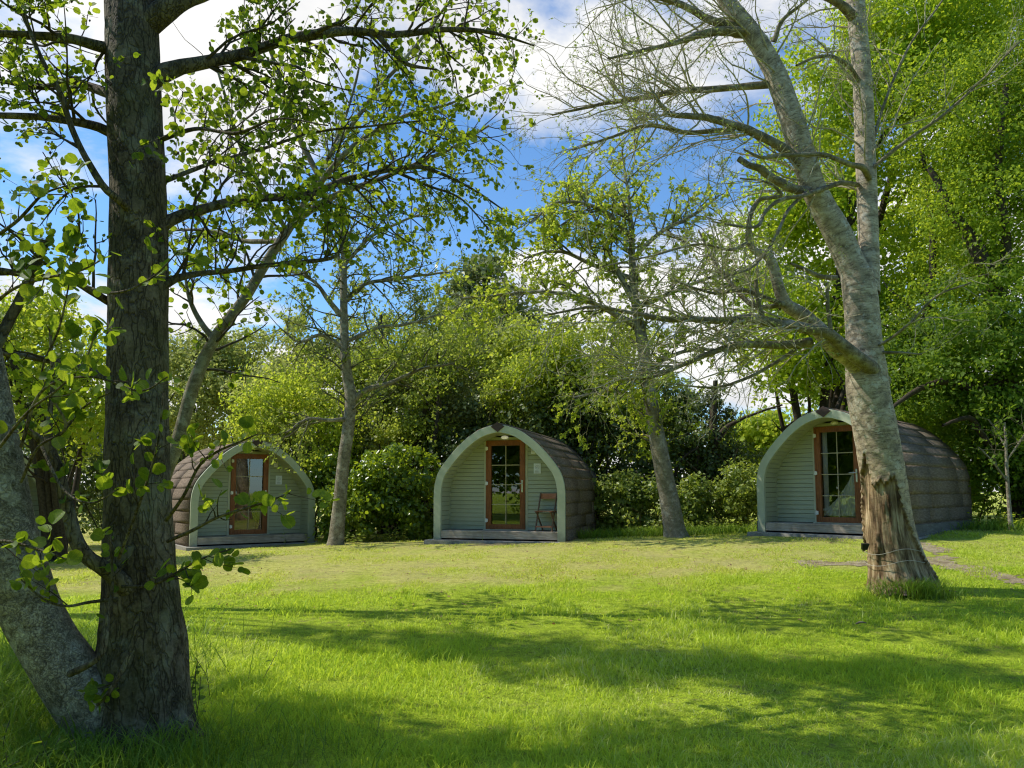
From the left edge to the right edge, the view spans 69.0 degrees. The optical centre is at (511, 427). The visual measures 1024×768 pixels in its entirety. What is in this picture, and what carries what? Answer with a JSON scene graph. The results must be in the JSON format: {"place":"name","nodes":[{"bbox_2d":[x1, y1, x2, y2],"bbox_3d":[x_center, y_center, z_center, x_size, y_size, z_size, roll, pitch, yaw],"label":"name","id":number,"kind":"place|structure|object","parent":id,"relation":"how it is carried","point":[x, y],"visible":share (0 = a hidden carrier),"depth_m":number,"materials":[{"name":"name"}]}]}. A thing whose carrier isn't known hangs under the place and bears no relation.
{"place":"outdoors","nodes":[
{"label":"outdoors","id":0,"kind":"place"},
{"bbox_2d":[0,0,1023,491],"label":"sky","id":1,"kind":"structure","parent":0,"point":[196,24],"materials":[{"name":"blue"}]},
{"bbox_2d":[0,493,1023,767],"bbox_3d":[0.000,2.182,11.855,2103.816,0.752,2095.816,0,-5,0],"label":"ground","id":2,"kind":"structure","parent":0,"point":[782,623],"depth_m":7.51,"materials":[{"name":"green plant"}]},
{"bbox_2d":[0,275,106,561],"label":"broadleaf tree","id":3,"kind":"object","parent":2,"relation":"on","point":[48,503],"visible":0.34,"depth_m":14.86,"materials":[{"name":"green plant"}]},
{"bbox_2d":[0,720,140,767],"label":"nettle patch","id":4,"kind":"object","parent":2,"relation":"on","point":[40,748],"visible":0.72,"depth_m":3.91,"materials":[{"name":"green plant"}]},
{"bbox_2d":[12,392,205,533],"bbox_3d":[-12.013,1.158,22.263,4.171,4.456,10.475,1,-5,-11],"label":"dark bush","id":5,"kind":"object","parent":2,"relation":"on","point":[89,471],"visible":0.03,"depth_m":19.30,"materials":[{"name":"green plant"}]},
{"bbox_2d":[0,596,278,767],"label":"grass tuft","id":6,"kind":"object","parent":2,"relation":"on","point":[18,691],"visible":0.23,"depth_m":4.95,"materials":[{"name":"green plant"}]},
{"bbox_2d":[7,650,277,714],"bbox_3d":[-3.009,1.750,5.364,2.424,0.470,1.557,0,-5,0],"label":"nettle patch","id":7,"kind":"object","parent":2,"relation":"on","point":[206,686],"visible":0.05,"depth_m":5.42,"materials":[{"name":"green plant"}]},
{"bbox_2d":[190,663,207,715],"bbox_3d":[-2.102,1.712,4.725,0.310,0.429,0.224,1,-5,-13],"label":"nettle patch","id":8,"kind":"object","parent":2,"relation":"on","point":[195,682],"visible":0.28,"depth_m":4.75,"materials":[{"name":"green plant"}]},
{"bbox_2d":[76,405,384,535],"bbox_3d":[-8.723,1.670,23.087,11.067,4.447,3.126,-2,-5,18],"label":"dark bush","id":9,"kind":"object","parent":2,"relation":"on","point":[97,517],"visible":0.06,"depth_m":22.12,"materials":[{"name":"green plant"}]},
{"bbox_2d":[0,695,482,767],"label":"grass tuft","id":10,"kind":"object","parent":2,"relation":"on","point":[27,757],"visible":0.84,"depth_m":4.09,"materials":[{"name":"green plant"}]},
{"bbox_2d":[175,541,316,550],"bbox_3d":[-7.385,3.177,19.621,3.220,0.400,4.320,4,-6,-36],"label":"concrete pad","id":11,"kind":"object","parent":2,"relation":"on","point":[185,548],"visible":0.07,"depth_m":17.66,"materials":[{"name":"grey concrete"}]},
{"bbox_2d":[171,439,314,546],"bbox_3d":[-7.432,1.756,19.828,3.068,2.707,4.070,4,-6,-36],"label":"camping pod","id":12,"kind":"object","parent":11,"relation":"on","point":[238,528],"visible":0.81,"depth_m":18.72,"materials":[{"name":"grey"}]},
{"bbox_2d":[229,454,268,534],"bbox_3d":[-6.579,1.673,18.649,0.926,2.006,0.165,4,-6,-36],"label":"door","id":13,"kind":"structure","parent":12,"relation":"in","point":[263,530],"depth_m":18.63,"materials":[{"name":"brown wood"}]},
{"bbox_2d":[168,309,350,528],"bbox_3d":[-8.965,-0.202,24.206,7.710,7.535,4.650,-1,-5,16],"label":"willow bush","id":14,"kind":"object","parent":2,"relation":"on","point":[182,360],"visible":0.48,"depth_m":23.98,"materials":[{"name":"green plant"}]},
{"bbox_2d":[0,0,547,762],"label":"alder tree","id":15,"kind":"object","parent":2,"relation":"on","point":[132,670],"visible":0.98,"depth_m":4.65,"materials":[{"name":"green plant"}]},
{"bbox_2d":[201,345,379,538],"bbox_3d":[-6.065,0.480,20.760,5.088,5.441,3.232,0,-5,0],"label":"hazel bush","id":16,"kind":"object","parent":2,"relation":"on","point":[269,388],"visible":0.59,"depth_m":20.32,"materials":[{"name":"green plant"}]},
{"bbox_2d":[166,0,537,477],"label":"leaning tree","id":17,"kind":"object","parent":2,"relation":"on","point":[224,325],"visible":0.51,"depth_m":9.49,"materials":[{"name":"green plant"}]},
{"bbox_2d":[281,526,424,543],"bbox_3d":[-3.074,2.592,17.778,4.852,0.516,0.723,0,-5,-4],"label":"nettle patch","id":18,"kind":"object","parent":2,"relation":"on","point":[360,539],"visible":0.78,"depth_m":17.70,"materials":[{"name":"green plant"}]},
{"bbox_2d":[222,84,502,545],"bbox_3d":[-3.510,-2.765,17.562,6.395,11.173,3.304,2,-5,-23],"label":"slim tree","id":19,"kind":"object","parent":2,"relation":"on","point":[351,398],"visible":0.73,"depth_m":17.50,"materials":[{"name":"green plant"}]},
{"bbox_2d":[306,440,440,541],"bbox_3d":[-3.514,1.667,19.045,4.805,2.615,2.970,-2,-6,25],"label":"laurel bush","id":20,"kind":"object","parent":2,"relation":"on","point":[368,493],"visible":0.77,"depth_m":18.12,"materials":[{"name":"green plant"}]},
{"bbox_2d":[306,302,496,535],"bbox_3d":[-3.198,-0.210,21.396,4.576,6.874,4.010,-4,-7,41],"label":"broadleaf tree","id":21,"kind":"object","parent":2,"relation":"on","point":[392,431],"visible":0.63,"depth_m":20.87,"materials":[{"name":"green plant"}]},
{"bbox_2d":[305,287,544,516],"bbox_3d":[-2.865,-0.596,22.864,7.837,7.940,5.741,0,-5,0],"label":"broadleaf tree","id":22,"kind":"object","parent":2,"relation":"on","point":[460,408],"visible":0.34,"depth_m":21.71,"materials":[{"name":"green plant"}]},
{"bbox_2d":[424,539,559,543],"bbox_3d":[0.237,2.814,17.933,3.220,0.400,4.320,-2,-5,17],"label":"concrete pad","id":23,"kind":"object","parent":2,"relation":"on","point":[437,541],"visible":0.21,"depth_m":16.11,"materials":[{"name":"grey concrete"}]},
{"bbox_2d":[433,422,599,541],"bbox_3d":[0.274,1.394,18.146,3.069,2.707,4.070,-2,-5,17],"label":"camping pod","id":24,"kind":"object","parent":23,"relation":"on","point":[467,506],"visible":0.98,"depth_m":16.78,"materials":[{"name":"grey"}]},
{"bbox_2d":[485,440,524,529],"bbox_3d":[-0.155,1.292,16.757,0.926,2.006,0.165,-2,-5,17],"label":"door","id":25,"kind":"structure","parent":24,"relation":"in","point":[488,448],"depth_m":16.78,"materials":[{"name":"brown wood"}]},
{"bbox_2d":[535,492,556,531],"bbox_3d":[0.753,1.843,16.238,0.402,0.840,0.450,-2,-5,24],"label":"folding chair","id":26,"kind":"object","parent":24,"relation":"on","point":[548,495],"visible":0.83,"depth_m":16.27,"materials":[{"name":"brown wood"}]},
{"bbox_2d":[416,248,570,409],"bbox_3d":[-1.034,-1.637,28.411,6.730,10.831,5.307,0,-5,0],"label":"pine tree","id":27,"kind":"object","parent":2,"relation":"on","point":[453,288],"visible":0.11,"depth_m":28.15,"materials":[{"name":"green plant"}]},
{"bbox_2d":[10,349,1023,506],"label":"wood","id":28,"kind":"object","parent":2,"relation":"on","point":[803,408],"visible":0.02,"depth_m":33.53,"materials":[{"name":"green plant"}]},
{"bbox_2d":[388,384,680,514],"bbox_3d":[0.505,0.933,20.451,8.029,4.137,3.674,0,-5,0],"label":"holly bush","id":29,"kind":"object","parent":2,"relation":"on","point":[640,463],"visible":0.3,"depth_m":20.01,"materials":[{"name":"green plant"}]},
{"bbox_2d":[469,317,642,496],"bbox_3d":[1.421,-0.061,21.001,5.204,6.099,4.041,0,-5,0],"label":"hazel bush","id":30,"kind":"object","parent":2,"relation":"on","point":[520,366],"visible":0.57,"depth_m":20.19,"materials":[{"name":"green plant"}]},
{"bbox_2d":[469,304,678,470],"bbox_3d":[1.694,-0.327,21.427,6.081,6.767,4.407,0,-5,0],"label":"broadleaf tree","id":31,"kind":"object","parent":2,"relation":"on","point":[506,348],"visible":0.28,"depth_m":20.98,"materials":[{"name":"green plant"}]},
{"bbox_2d":[421,102,795,537],"bbox_3d":[2.089,-2.482,16.483,8.191,10.067,3.612,0,-5,0],"label":"curved tree","id":32,"kind":"object","parent":2,"relation":"on","point":[651,420],"visible":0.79,"depth_m":16.35,"materials":[{"name":"green plant"}]},
{"bbox_2d":[482,522,756,540],"bbox_3d":[3.584,2.315,16.744,10.049,0.568,1.893,0,-5,0],"label":"grass tuft","id":33,"kind":"object","parent":2,"relation":"on","point":[696,531],"visible":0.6,"depth_m":16.56,"materials":[{"name":"green plant"}]},
{"bbox_2d":[592,449,758,531],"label":"bramble bank","id":34,"kind":"structure","parent":2,"relation":"on","point":[730,496],"depth_m":18.51,"materials":[{"name":"green plant"}]},
{"bbox_2d":[616,515,756,532],"bbox_3d":[4.620,2.295,17.346,6.311,0.551,1.009,0,-5,0],"label":"nettle patch","id":35,"kind":"object","parent":2,"relation":"on","point":[715,520],"visible":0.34,"depth_m":17.36,"materials":[{"name":"green plant"}]},
{"bbox_2d":[631,377,784,511],"bbox_3d":[5.125,0.673,20.570,4.232,4.276,2.683,0,-5,0],"label":"ivy stump","id":36,"kind":"object","parent":2,"relation":"on","point":[696,453],"visible":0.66,"depth_m":20.19,"materials":[{"name":"green plant"}]},
{"bbox_2d":[438,0,1023,595],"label":"split trunk tree","id":37,"kind":"object","parent":2,"relation":"on","point":[858,352],"visible":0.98,"depth_m":9.59,"materials":[{"name":"grey plant"}]},
{"bbox_2d":[861,543,869,551],"bbox_3d":[4.400,1.506,9.330,0.101,0.118,0.171,0,-5,-1],"label":"garden lamp","id":38,"kind":"object","parent":37,"relation":"attached to","point":[864,546],"visible":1,"depth_m":9.27,"materials":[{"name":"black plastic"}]},
{"bbox_2d":[863,539,924,565],"bbox_3d":[4.928,1.639,9.604,0.740,0.375,0.720,0,-5,0],"label":"wire","id":39,"kind":"object","parent":37,"relation":"attached to","point":[889,552],"visible":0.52,"depth_m":9.31,"materials":[{"name":"grey metal"}]},
{"bbox_2d":[719,404,791,469],"bbox_3d":[11.873,1.418,33.851,6.024,4.971,4.436,0,-5,0],"label":"broadleaf tree","id":40,"kind":"object","parent":2,"relation":"on","point":[768,432],"visible":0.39,"depth_m":32.93,"materials":[{"name":"green plant"}]},
{"bbox_2d":[747,531,930,539],"bbox_3d":[7.692,2.462,16.217,4.320,0.400,3.220,5,-7,-44],"label":"concrete pad","id":41,"kind":"object","parent":2,"relation":"on","point":[757,533],"visible":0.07,"depth_m":15.07,"materials":[{"name":"grey concrete"}]},
{"bbox_2d":[757,406,973,536],"bbox_3d":[7.767,1.039,16.401,4.070,2.707,3.120,5,-7,-44],"label":"camping pod","id":42,"kind":"object","parent":41,"relation":"on","point":[790,488],"visible":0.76,"depth_m":15.79,"materials":[{"name":"brown"}]},
{"bbox_2d":[822,433,828,507],"bbox_3d":[6.616,0.962,15.704,0.040,1.700,0.100,5,-7,-44],"label":"curtain","id":43,"kind":"object","parent":42,"relation":"hanging from","point":[825,468],"visible":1,"depth_m":15.71,"materials":[{"name":"white fabric"}]},
{"bbox_2d":[813,425,861,522],"bbox_3d":[6.716,0.971,15.393,0.165,2.006,0.926,5,-7,-44],"label":"door","id":44,"kind":"structure","parent":42,"relation":"in","point":[817,431],"depth_m":15.48,"materials":[{"name":"brown wood"}]},
{"bbox_2d":[823,470,855,515],"bbox_3d":[6.782,1.333,15.420,0.060,0.990,0.680,5,-7,-44],"label":"curtain","id":45,"kind":"object","parent":42,"relation":"hanging from","point":[847,505],"visible":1,"depth_m":15.32,"materials":[{"name":"white fabric"}]},
{"bbox_2d":[713,0,1023,431],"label":"broadleaf tree","id":46,"kind":"object","parent":2,"relation":"on","point":[939,23],"visible":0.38,"depth_m":20.98,"materials":[{"name":"green plant"}]},
{"bbox_2d":[796,349,992,454],"bbox_3d":[13.383,0.051,25.501,8.076,6.221,4.758,0,-5,0],"label":"broadleaf tree","id":47,"kind":"object","parent":2,"relation":"on","point":[814,401],"visible":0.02,"depth_m":24.94,"materials":[{"name":"green plant"}]},
{"bbox_2d":[849,573,977,601],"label":"grass tuft","id":48,"kind":"object","parent":2,"relation":"on","point":[928,590],"visible":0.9,"depth_m":9.05,"materials":[{"name":"green plant"}]},
{"bbox_2d":[835,264,1023,499],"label":"broadleaf tree","id":49,"kind":"object","parent":2,"relation":"on","point":[950,401],"visible":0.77,"depth_m":16.73,"materials":[{"name":"green plant"}]},
{"bbox_2d":[876,0,1023,519],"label":"broadleaf tree","id":50,"kind":"object","parent":2,"relation":"on","point":[992,169],"visible":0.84,"depth_m":17.86,"materials":[{"name":"green plant"}]},
{"bbox_2d":[930,414,1023,521],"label":"dark bush","id":51,"kind":"object","parent":2,"relation":"on","point":[984,482],"visible":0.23,"depth_m":17.15,"materials":[{"name":"green plant"}]},
{"bbox_2d":[941,518,1023,533],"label":"grass tuft","id":52,"kind":"object","parent":2,"relation":"on","point":[991,525],"visible":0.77,"depth_m":15.48,"materials":[{"name":"green plant"}]},
{"bbox_2d":[965,400,1023,529],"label":"sapling","id":53,"kind":"object","parent":2,"relation":"on","point":[998,433],"visible":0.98,"depth_m":15.44,"materials":[{"name":"green plant"}]},
{"bbox_2d":[967,507,1023,526],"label":"nettle patch","id":54,"kind":"object","parent":2,"relation":"on","point":[999,516],"visible":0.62,"depth_m":15.89,"materials":[{"name":"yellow plant"}]},
{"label":"concrete pad","id":55,"kind":"structure","parent":2,"relation":"on","visible":0},
{"bbox_2d":[24,458,40,535],"bbox_3d":[-12.661,1.512,16.061,4.070,2.707,3.068,-3,-6,28],"label":"camping pod","id":56,"kind":"object","parent":55,"relation":"on","point":[32,487],"visible":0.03,"depth_m":16.35,"materials":[{"name":"brown wood"}]},
{"bbox_2d":[48,520,1023,593],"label":"mown grass","id":57,"kind":"structure","parent":0,"point":[716,536],"depth_m":12.36,"materials":[{"name":"green plant"}]},
{"bbox_2d":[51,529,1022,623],"bbox_3d":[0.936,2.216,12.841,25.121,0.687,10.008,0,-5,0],"label":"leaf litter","id":58,"kind":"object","parent":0,"point":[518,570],"visible":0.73,"depth_m":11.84,"materials":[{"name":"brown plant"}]},
{"bbox_2d":[794,542,1023,584],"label":"dirt path","id":59,"kind":"structure","parent":0,"point":[947,562],"depth_m":11.36,"materials":[{"name":"soil"}]}
]}

